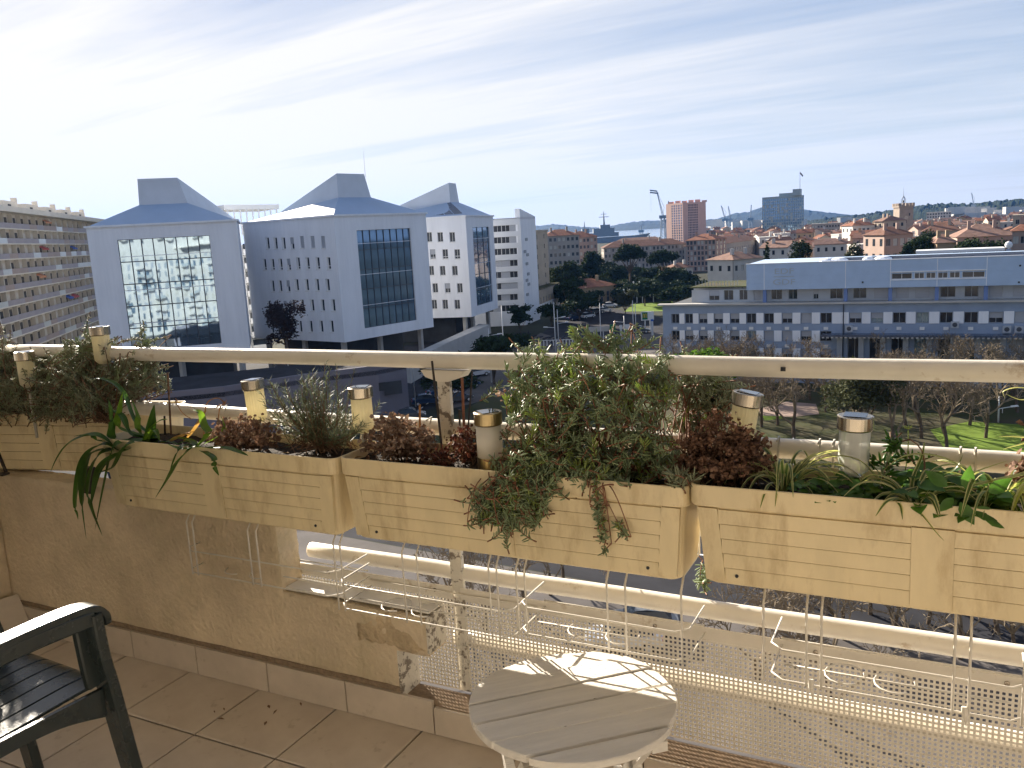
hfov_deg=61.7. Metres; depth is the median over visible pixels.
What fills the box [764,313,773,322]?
window
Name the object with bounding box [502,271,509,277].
window
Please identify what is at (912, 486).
plantlet leaves
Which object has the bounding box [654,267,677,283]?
leafy tree
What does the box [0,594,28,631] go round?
loose tile
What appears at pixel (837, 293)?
window
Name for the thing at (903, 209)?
bell tower
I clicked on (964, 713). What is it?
rack tip
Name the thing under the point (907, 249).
leafy tree
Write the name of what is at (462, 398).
plant stick
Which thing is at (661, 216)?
harbour crane
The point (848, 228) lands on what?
orange roof house
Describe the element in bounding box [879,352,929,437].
bare tree
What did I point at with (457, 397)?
parked car
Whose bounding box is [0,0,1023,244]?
sky
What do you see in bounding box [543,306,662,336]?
avenue
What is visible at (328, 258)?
window
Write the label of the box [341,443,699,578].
planter box
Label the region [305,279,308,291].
window
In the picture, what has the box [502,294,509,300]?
window
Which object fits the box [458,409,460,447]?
plant stick
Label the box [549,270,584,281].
leafy tree
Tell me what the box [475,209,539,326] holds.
strip window building
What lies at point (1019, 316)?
window
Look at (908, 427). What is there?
flower stalk
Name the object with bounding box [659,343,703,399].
bare tree
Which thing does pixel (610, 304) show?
parked car
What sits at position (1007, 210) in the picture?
hill villa
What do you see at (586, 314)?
parked car
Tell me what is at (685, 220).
tower block
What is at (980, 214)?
hill villa
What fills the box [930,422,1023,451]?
lawn
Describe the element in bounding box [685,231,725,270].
building
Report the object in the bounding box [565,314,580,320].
parked car
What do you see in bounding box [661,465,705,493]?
corner sprig
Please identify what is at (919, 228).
town house
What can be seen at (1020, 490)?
yellow leaf tips
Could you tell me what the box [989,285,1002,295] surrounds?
window
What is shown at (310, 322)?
window
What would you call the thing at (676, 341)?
bare tree
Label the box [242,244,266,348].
building
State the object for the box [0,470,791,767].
parapet wall
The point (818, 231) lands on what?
town house
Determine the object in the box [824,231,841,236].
town house
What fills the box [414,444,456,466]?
dried flowers
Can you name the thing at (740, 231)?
town house
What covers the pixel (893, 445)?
dark weed
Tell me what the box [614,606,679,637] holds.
parked car
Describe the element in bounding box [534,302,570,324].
leafy tree
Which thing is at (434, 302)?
window
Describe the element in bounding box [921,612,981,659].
bare tree
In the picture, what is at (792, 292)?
window
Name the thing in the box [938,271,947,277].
window
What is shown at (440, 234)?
window
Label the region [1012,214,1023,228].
cream block
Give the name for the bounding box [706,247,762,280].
white house
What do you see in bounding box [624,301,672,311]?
sunlit lawn
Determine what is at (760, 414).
bare tree
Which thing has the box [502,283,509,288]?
window
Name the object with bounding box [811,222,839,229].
grey flats
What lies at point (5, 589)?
side wall
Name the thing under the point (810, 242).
town house
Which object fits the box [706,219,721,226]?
waterfront block
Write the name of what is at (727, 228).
town house
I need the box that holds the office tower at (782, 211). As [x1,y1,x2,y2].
[762,189,803,230]
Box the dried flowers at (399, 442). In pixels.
[357,411,438,462]
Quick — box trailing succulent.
[454,337,688,553]
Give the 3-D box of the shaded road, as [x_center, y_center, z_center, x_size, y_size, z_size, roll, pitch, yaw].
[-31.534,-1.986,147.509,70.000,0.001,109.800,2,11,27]
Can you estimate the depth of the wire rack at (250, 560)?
2.79 m
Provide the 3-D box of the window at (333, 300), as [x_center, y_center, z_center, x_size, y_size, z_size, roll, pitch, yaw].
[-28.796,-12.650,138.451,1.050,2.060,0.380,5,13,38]
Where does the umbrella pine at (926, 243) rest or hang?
on the ground at (540, 326)
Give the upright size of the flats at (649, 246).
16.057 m
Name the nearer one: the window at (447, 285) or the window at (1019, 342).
the window at (1019, 342)
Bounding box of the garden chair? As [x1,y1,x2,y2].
[0,602,142,767]
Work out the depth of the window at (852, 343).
111.51 m
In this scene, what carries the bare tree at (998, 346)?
on the park ground at (822, 425)
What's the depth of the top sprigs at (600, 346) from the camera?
2.38 m
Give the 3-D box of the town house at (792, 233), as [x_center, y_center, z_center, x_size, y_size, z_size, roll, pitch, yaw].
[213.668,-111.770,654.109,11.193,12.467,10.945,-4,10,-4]
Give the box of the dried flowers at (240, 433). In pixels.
[203,413,283,451]
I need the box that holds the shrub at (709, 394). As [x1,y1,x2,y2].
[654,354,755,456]
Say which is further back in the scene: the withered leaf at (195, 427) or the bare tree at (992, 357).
the bare tree at (992, 357)
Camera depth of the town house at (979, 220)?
563.28 m
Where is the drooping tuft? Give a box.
[156,409,247,496]
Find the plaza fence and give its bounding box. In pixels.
[540,339,572,345]
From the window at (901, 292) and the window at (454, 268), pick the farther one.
the window at (454, 268)
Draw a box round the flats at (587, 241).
[574,229,597,264]
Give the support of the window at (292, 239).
in the white pavilion at (343, 258)
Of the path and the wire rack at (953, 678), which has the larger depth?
the path
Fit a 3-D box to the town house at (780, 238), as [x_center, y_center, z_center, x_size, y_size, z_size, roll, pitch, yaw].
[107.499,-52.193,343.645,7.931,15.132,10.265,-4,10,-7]
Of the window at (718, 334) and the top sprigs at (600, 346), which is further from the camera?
the window at (718, 334)
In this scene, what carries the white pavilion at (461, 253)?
on the ground at (540, 326)
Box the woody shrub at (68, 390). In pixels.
[0,311,172,433]
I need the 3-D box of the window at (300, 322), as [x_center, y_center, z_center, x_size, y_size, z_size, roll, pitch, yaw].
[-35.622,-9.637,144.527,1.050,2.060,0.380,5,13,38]
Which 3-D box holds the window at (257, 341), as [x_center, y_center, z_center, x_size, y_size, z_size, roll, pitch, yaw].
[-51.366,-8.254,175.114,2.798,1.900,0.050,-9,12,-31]
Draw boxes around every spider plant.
[705,444,888,507]
[843,469,988,516]
[873,453,1023,524]
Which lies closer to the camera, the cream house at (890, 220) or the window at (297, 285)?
the window at (297, 285)
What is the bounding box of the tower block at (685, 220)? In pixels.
[666,199,706,242]
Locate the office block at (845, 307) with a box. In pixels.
[657,251,1023,388]
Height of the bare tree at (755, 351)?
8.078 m
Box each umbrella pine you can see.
[611,244,647,282]
[646,248,680,272]
[907,235,933,253]
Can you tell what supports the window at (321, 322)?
in the white pavilion at (343, 258)
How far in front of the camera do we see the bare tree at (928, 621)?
46.10 m
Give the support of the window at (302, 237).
in the white pavilion at (343, 258)
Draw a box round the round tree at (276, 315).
[262,300,307,365]
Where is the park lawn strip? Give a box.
[763,416,781,420]
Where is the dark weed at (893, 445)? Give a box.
[869,429,936,498]
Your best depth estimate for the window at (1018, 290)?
103.13 m
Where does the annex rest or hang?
on the ground at (540, 326)
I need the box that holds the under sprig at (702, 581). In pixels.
[606,556,711,594]
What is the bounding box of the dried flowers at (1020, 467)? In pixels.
[1004,419,1023,495]
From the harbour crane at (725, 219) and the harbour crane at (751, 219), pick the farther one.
the harbour crane at (725, 219)
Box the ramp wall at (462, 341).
[406,324,489,382]
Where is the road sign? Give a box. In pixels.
[651,319,653,334]
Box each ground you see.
[58,220,1022,584]
[418,379,1023,478]
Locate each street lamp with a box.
[547,302,564,352]
[557,311,568,348]
[997,396,1018,421]
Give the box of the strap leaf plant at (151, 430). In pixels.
[51,377,178,534]
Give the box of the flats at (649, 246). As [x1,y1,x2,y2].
[600,237,685,267]
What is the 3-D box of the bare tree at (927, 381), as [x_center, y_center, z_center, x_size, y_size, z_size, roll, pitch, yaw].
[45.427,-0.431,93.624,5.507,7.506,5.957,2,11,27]
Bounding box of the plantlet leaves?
[897,442,1005,538]
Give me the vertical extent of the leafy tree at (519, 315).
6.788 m
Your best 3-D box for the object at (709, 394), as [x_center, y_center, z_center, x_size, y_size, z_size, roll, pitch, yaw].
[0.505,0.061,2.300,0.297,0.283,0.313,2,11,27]
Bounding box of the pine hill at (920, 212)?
[807,199,1023,224]
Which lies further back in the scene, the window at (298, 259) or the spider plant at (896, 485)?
the window at (298, 259)
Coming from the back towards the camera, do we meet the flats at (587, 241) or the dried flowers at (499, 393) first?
the flats at (587, 241)
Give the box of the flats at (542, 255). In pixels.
[536,230,549,303]
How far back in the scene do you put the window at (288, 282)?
144.76 m
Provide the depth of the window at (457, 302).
174.70 m
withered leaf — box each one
[169,431,193,441]
[183,410,205,440]
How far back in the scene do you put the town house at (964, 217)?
691.24 m
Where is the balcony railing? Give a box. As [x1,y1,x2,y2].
[3,345,1023,752]
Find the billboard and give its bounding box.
[641,311,653,331]
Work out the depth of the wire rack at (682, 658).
2.27 m
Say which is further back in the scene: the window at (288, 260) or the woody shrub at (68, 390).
the window at (288, 260)
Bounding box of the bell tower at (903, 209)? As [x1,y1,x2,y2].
[892,193,914,230]
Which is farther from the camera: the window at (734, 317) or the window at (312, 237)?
the window at (312, 237)
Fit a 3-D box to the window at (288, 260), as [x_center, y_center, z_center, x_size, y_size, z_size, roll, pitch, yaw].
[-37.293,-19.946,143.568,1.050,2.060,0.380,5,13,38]
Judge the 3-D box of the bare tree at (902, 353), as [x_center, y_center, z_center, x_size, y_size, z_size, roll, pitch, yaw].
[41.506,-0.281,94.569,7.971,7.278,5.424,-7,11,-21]
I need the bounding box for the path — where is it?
[759,401,818,416]
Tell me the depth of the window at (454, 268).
173.51 m
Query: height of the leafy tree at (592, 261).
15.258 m
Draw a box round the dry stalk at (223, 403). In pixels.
[174,398,227,433]
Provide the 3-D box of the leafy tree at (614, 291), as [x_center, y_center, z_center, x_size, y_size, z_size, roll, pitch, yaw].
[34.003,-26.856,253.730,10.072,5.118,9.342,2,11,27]
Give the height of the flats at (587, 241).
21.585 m
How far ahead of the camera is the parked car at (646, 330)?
177.06 m
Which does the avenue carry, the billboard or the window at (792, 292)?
the billboard
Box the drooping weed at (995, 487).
[925,465,1011,527]
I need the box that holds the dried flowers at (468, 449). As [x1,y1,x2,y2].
[433,424,477,465]
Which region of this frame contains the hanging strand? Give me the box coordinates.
[588,474,631,556]
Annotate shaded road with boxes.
[237,332,526,409]
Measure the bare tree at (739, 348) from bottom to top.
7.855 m
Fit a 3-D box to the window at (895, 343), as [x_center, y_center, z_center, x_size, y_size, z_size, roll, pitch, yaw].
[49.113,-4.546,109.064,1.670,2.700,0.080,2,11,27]
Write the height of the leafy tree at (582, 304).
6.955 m
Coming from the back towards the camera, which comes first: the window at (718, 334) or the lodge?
the lodge
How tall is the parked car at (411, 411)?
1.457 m
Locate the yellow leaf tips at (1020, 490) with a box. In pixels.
[960,387,1023,518]
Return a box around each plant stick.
[163,416,165,434]
[167,372,171,434]
[419,404,420,427]
[431,361,442,448]
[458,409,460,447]
[461,377,465,430]
[467,371,472,441]
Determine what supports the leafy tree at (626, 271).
on the ground at (540, 326)
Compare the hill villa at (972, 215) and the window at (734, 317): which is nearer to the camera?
the window at (734, 317)
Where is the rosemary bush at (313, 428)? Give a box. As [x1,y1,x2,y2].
[255,360,385,455]
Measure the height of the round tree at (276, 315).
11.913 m
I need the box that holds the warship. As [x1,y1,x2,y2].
[581,211,649,242]
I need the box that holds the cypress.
[763,241,769,259]
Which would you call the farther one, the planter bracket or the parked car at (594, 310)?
the parked car at (594, 310)
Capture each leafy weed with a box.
[786,471,908,502]
[888,461,1020,522]
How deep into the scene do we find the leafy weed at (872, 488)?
1.88 m
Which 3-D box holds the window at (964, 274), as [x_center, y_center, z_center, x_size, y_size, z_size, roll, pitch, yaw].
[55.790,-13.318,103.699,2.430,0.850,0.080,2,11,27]
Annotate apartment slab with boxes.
[0,198,104,349]
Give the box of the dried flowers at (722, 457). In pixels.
[673,408,776,487]
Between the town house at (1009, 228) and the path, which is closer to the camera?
the path
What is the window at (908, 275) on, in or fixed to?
in the office block at (845, 307)
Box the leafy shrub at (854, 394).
[818,355,910,414]
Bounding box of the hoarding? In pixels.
[589,326,609,338]
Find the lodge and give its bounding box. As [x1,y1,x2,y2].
[668,260,693,273]
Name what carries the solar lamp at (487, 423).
in the planter box at (413, 502)
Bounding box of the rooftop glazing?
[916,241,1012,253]
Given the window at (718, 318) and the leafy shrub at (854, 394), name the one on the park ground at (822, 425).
the leafy shrub at (854, 394)
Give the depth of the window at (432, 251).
174.14 m
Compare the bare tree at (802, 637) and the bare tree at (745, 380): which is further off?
the bare tree at (745, 380)
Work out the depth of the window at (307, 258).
140.72 m
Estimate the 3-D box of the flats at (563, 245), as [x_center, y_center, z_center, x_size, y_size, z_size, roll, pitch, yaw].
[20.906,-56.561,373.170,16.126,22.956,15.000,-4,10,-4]
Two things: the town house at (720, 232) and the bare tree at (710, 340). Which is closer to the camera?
the bare tree at (710, 340)
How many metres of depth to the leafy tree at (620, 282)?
259.89 m
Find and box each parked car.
[397,407,425,417]
[412,393,438,405]
[426,386,456,395]
[452,391,473,402]
[471,369,489,377]
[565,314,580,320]
[581,312,594,318]
[585,623,662,653]
[590,308,604,313]
[600,307,611,312]
[602,302,616,306]
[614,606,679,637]
[630,325,649,332]
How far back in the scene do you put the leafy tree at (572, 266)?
260.28 m
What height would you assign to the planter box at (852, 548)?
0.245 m
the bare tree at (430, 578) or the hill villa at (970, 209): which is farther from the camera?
the hill villa at (970, 209)
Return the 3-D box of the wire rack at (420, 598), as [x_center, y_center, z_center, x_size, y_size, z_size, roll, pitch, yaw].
[-0.240,0.402,2.544,0.605,0.576,0.214,2,11,27]
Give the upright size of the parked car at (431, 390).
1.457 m
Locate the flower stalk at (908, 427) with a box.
[902,425,912,486]
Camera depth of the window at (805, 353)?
114.23 m
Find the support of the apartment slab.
on the ground at (540, 326)
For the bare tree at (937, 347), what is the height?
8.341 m
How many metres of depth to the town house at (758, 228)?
780.45 m
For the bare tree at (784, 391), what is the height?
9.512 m
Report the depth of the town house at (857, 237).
344.84 m
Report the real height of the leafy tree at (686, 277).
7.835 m
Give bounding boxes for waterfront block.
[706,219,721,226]
[708,221,724,228]
[732,222,754,229]
[740,220,760,227]
[837,217,851,222]
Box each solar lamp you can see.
[13,350,38,437]
[88,325,110,402]
[241,378,266,429]
[348,385,373,441]
[473,408,503,469]
[728,389,763,437]
[837,411,873,477]
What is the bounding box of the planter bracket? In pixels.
[0,453,95,493]
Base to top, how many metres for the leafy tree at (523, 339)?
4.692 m
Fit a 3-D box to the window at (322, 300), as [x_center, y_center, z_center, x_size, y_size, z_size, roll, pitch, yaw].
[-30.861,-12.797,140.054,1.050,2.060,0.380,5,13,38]
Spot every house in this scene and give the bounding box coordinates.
[561,275,616,303]
[617,235,658,240]
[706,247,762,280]
[716,230,725,235]
[721,226,730,231]
[732,228,745,234]
[750,226,765,231]
[753,231,776,237]
[756,231,776,255]
[759,239,796,259]
[763,227,782,232]
[768,235,792,240]
[773,229,789,235]
[785,229,795,238]
[794,234,817,240]
[796,227,814,237]
[798,239,813,257]
[812,242,814,257]
[814,226,829,236]
[814,232,830,238]
[814,236,847,257]
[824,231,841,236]
[831,233,841,238]
[842,218,875,240]
[847,243,862,254]
[849,228,875,240]
[852,230,868,243]
[863,223,912,255]
[872,214,906,229]
[907,223,930,235]
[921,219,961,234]
[931,230,958,248]
[932,217,952,220]
[949,220,1011,250]
[953,219,976,225]
[957,215,971,220]
[974,216,984,223]
[983,215,1000,226]
[1000,218,1012,228]
[1004,226,1012,231]
[1008,211,1022,219]
[1010,216,1023,250]
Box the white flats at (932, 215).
[926,211,951,219]
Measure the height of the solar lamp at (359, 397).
0.261 m
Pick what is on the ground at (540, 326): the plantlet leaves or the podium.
the podium
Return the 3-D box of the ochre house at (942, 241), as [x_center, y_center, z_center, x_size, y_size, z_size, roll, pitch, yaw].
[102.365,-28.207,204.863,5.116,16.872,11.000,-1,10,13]
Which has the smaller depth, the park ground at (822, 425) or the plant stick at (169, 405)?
the plant stick at (169, 405)
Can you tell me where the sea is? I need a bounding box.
[589,226,720,238]
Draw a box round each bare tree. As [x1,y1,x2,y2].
[408,545,504,611]
[411,548,530,632]
[492,555,609,595]
[500,556,549,597]
[560,564,564,577]
[652,334,706,380]
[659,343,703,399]
[685,327,749,355]
[696,583,842,682]
[714,340,766,378]
[720,583,959,724]
[727,377,766,426]
[729,331,782,383]
[729,377,763,426]
[738,338,785,410]
[742,377,802,424]
[752,587,820,630]
[758,346,809,437]
[780,335,838,399]
[794,594,846,640]
[798,355,839,408]
[799,355,830,412]
[818,379,857,412]
[837,599,931,626]
[846,329,910,358]
[868,602,872,614]
[870,348,915,412]
[879,351,938,424]
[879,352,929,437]
[885,344,943,437]
[905,346,941,408]
[908,328,975,399]
[913,381,1006,446]
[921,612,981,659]
[926,344,973,424]
[926,611,931,624]
[942,333,1016,412]
[948,382,1023,437]
[949,339,1023,421]
[972,341,1020,399]
[982,345,1023,398]
[986,334,1023,412]
[988,619,1023,666]
[993,619,1000,633]
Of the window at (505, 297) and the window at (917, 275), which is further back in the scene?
the window at (505, 297)
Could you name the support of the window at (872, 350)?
in the office block at (845, 307)
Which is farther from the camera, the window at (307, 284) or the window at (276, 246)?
the window at (276, 246)
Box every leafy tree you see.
[418,350,483,397]
[470,334,514,383]
[493,332,533,352]
[507,303,533,332]
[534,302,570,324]
[549,267,558,282]
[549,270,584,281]
[551,260,588,281]
[553,284,577,306]
[555,276,586,311]
[556,286,584,303]
[561,293,598,319]
[576,290,605,311]
[579,251,604,277]
[594,261,625,278]
[598,275,618,281]
[610,278,655,287]
[610,285,637,298]
[613,289,638,313]
[617,265,628,279]
[629,279,662,305]
[631,266,658,279]
[634,277,661,281]
[651,280,666,283]
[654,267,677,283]
[654,283,687,301]
[660,285,693,301]
[668,279,707,285]
[670,272,700,281]
[674,268,692,275]
[787,238,812,258]
[844,240,864,256]
[898,237,921,254]
[918,228,936,237]
[954,235,982,247]
[980,237,1006,248]
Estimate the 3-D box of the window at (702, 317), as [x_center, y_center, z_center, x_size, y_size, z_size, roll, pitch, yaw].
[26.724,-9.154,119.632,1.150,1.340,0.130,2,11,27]
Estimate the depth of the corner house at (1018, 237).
192.09 m
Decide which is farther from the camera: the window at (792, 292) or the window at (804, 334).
the window at (792, 292)
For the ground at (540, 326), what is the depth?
198.95 m
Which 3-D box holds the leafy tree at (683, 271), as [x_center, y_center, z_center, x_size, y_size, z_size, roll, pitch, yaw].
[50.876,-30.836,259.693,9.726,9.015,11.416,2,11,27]
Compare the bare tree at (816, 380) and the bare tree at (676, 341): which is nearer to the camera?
the bare tree at (816, 380)
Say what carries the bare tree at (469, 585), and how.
on the forecourt
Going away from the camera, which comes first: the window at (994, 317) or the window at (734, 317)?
the window at (994, 317)
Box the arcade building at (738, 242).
[684,234,755,264]
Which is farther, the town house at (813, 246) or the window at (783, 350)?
the town house at (813, 246)
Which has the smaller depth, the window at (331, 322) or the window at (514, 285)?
the window at (331, 322)
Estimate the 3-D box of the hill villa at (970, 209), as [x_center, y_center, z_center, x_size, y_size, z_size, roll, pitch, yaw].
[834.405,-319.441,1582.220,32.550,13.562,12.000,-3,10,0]
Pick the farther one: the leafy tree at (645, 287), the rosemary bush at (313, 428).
the leafy tree at (645, 287)
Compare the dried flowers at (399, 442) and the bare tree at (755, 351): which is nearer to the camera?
the dried flowers at (399, 442)
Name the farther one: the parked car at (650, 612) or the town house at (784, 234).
the town house at (784, 234)
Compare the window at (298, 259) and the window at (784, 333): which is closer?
the window at (784, 333)
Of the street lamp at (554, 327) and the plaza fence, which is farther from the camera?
the plaza fence
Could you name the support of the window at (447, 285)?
in the white pavilion at (461, 253)
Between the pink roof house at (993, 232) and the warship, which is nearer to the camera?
the pink roof house at (993, 232)
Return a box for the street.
[40,470,1023,644]
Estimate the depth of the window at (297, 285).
143.37 m
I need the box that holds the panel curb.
[419,683,794,767]
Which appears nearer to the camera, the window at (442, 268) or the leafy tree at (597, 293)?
the window at (442, 268)
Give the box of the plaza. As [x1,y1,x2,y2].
[453,333,663,407]
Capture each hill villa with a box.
[948,206,965,213]
[960,214,976,216]
[964,212,984,217]
[966,207,974,212]
[978,206,989,211]
[981,208,992,214]
[1002,206,1019,213]
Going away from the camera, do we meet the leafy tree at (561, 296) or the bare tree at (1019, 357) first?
the bare tree at (1019, 357)
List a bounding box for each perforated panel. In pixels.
[300,562,459,688]
[460,588,1023,767]
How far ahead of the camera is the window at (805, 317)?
113.37 m
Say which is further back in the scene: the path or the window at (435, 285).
the window at (435, 285)
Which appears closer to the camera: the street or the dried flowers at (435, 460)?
the dried flowers at (435, 460)
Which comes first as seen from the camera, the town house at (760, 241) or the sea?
the town house at (760, 241)
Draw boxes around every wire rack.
[186,405,369,596]
[332,416,536,639]
[515,425,704,664]
[762,436,1023,726]
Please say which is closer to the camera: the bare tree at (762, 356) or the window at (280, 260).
the bare tree at (762, 356)
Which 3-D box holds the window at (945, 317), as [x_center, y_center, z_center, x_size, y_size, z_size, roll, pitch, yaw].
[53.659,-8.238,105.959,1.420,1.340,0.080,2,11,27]
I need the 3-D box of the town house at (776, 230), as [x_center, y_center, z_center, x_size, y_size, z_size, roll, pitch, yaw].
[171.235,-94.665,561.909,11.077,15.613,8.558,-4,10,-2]
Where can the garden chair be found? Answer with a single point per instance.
(33, 687)
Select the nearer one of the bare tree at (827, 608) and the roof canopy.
the bare tree at (827, 608)
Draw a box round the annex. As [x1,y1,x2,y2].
[539,282,559,314]
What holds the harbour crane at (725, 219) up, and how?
on the ground at (540, 326)
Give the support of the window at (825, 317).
in the office block at (845, 307)
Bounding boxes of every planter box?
[0,401,185,471]
[101,424,375,534]
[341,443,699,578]
[691,464,1023,622]
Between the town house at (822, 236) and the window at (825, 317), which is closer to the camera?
the window at (825, 317)
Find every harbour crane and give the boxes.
[650,190,666,238]
[721,206,727,226]
[728,206,732,229]
[748,205,753,227]
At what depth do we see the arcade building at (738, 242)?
419.03 m
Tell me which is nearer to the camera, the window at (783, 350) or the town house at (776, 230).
the window at (783, 350)
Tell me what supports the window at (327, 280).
in the white pavilion at (343, 258)
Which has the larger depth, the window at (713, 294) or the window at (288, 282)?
the window at (288, 282)
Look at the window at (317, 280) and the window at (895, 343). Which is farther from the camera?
the window at (317, 280)
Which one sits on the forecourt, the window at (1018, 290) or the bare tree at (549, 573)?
the bare tree at (549, 573)
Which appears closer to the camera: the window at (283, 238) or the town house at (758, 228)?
the window at (283, 238)
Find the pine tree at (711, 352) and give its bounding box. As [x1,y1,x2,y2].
[674,346,740,410]
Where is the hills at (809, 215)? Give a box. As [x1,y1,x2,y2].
[536,207,852,232]
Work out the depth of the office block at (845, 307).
110.06 m
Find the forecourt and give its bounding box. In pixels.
[297,530,1022,767]
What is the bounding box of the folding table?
[469,651,677,767]
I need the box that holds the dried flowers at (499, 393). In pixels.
[493,387,553,412]
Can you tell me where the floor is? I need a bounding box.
[0,605,697,767]
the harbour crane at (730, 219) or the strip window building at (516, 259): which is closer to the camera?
the strip window building at (516, 259)
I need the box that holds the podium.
[129,365,408,433]
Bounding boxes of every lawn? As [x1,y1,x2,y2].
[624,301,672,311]
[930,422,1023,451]
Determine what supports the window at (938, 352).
in the office block at (845, 307)
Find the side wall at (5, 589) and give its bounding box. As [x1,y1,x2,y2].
[0,390,11,598]
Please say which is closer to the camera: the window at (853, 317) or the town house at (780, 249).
the window at (853, 317)
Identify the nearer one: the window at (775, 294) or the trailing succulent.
the trailing succulent
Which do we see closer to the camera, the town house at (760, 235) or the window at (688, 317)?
the window at (688, 317)
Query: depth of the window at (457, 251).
172.74 m
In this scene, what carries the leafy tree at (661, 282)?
on the ground at (540, 326)
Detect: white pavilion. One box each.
[83,178,250,377]
[241,173,433,367]
[399,183,497,342]
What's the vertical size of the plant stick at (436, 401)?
0.256 m
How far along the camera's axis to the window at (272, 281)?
147.40 m
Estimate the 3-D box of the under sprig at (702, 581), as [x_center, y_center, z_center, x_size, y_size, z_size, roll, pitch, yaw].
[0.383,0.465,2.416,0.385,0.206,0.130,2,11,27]
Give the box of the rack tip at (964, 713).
[808,679,968,725]
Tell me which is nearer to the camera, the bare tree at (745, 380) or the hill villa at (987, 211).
the bare tree at (745, 380)
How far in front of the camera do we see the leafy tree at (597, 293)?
218.81 m
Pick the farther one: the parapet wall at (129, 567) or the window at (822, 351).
the window at (822, 351)
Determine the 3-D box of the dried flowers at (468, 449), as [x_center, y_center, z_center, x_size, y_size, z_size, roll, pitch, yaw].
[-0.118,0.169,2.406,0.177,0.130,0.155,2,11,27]
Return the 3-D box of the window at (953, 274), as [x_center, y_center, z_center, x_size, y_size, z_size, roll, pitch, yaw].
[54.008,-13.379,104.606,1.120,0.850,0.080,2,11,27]
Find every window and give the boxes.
[253,338,265,344]
[263,259,266,270]
[266,237,269,249]
[271,280,274,292]
[274,237,277,249]
[278,280,282,292]
[279,259,282,270]
[282,237,285,249]
[286,280,290,292]
[287,259,290,270]
[290,237,294,249]
[295,279,298,291]
[296,257,300,269]
[298,321,302,332]
[300,236,304,248]
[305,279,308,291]
[306,257,309,269]
[309,321,312,332]
[310,299,314,311]
[311,236,315,248]
[315,279,319,291]
[316,257,320,269]
[319,321,323,332]
[321,236,325,248]
[321,299,324,311]
[326,257,330,269]
[326,279,329,291]
[330,321,333,332]
[331,299,335,311]
[427,232,431,242]
[429,266,433,275]
[430,249,435,259]
[432,300,436,309]
[433,283,437,292]
[437,232,442,242]
[440,266,445,275]
[442,249,447,259]
[442,300,447,309]
[445,283,450,292]
[449,232,454,242]
[452,266,457,275]
[454,249,459,259]
[454,300,459,309]
[457,283,462,293]
[494,306,500,311]
[495,260,501,266]
[502,260,509,266]
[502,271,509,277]
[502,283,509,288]
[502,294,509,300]
[510,225,515,230]
[510,236,515,242]
[510,282,517,288]
[672,314,678,322]
[672,331,679,339]
[685,314,692,322]
[686,331,692,339]
[699,314,706,322]
[700,331,706,339]
[709,290,718,299]
[714,314,722,322]
[715,331,722,339]
[724,290,732,299]
[731,314,738,322]
[731,331,738,339]
[739,290,747,299]
[747,313,755,322]
[747,331,755,340]
[754,290,760,299]
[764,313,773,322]
[764,331,773,340]
[764,349,773,356]
[771,290,781,298]
[782,313,791,322]
[782,331,791,340]
[782,349,791,356]
[789,289,796,298]
[801,313,811,322]
[801,331,810,340]
[801,349,810,357]
[814,289,818,298]
[820,331,831,340]
[820,349,830,357]
[821,313,831,322]
[830,288,842,298]
[848,338,857,357]
[849,313,860,322]
[853,288,866,297]
[869,338,879,357]
[871,313,882,322]
[874,288,887,297]
[891,272,911,278]
[891,338,902,358]
[893,238,896,245]
[893,312,905,322]
[896,287,908,297]
[914,272,923,278]
[914,338,925,358]
[915,287,928,296]
[916,312,928,322]
[926,271,935,277]
[937,338,949,358]
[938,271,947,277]
[940,286,955,296]
[940,312,952,322]
[950,271,959,277]
[962,270,984,277]
[962,338,974,358]
[964,286,978,296]
[964,312,977,322]
[986,339,999,359]
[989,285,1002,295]
[989,312,1002,322]
[1011,339,1023,359]
[1013,236,1018,243]
[1013,285,1023,295]
[1014,312,1023,322]
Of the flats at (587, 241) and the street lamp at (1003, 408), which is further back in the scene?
the flats at (587, 241)
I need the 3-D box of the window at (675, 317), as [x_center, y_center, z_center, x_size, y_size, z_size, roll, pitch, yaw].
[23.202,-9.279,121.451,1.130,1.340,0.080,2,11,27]
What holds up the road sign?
on the plaza
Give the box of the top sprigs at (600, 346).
[509,321,693,401]
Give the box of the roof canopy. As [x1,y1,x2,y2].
[218,204,278,235]
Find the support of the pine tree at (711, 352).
on the park ground at (822, 425)
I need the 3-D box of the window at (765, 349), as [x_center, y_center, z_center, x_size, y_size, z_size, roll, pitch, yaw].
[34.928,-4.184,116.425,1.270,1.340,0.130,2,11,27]
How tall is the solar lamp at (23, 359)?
0.340 m
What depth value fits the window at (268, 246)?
146.25 m
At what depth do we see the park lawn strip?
95.68 m
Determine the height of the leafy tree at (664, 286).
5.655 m
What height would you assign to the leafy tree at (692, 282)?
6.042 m
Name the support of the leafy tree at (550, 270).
on the ground at (540, 326)
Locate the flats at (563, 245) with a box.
[547,227,579,268]
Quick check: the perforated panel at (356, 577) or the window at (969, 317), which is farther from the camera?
the window at (969, 317)
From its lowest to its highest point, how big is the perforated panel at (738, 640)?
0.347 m
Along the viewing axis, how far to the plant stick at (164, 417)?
3.01 m
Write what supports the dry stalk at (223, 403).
on the planter box at (296, 490)
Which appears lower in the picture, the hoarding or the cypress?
the hoarding

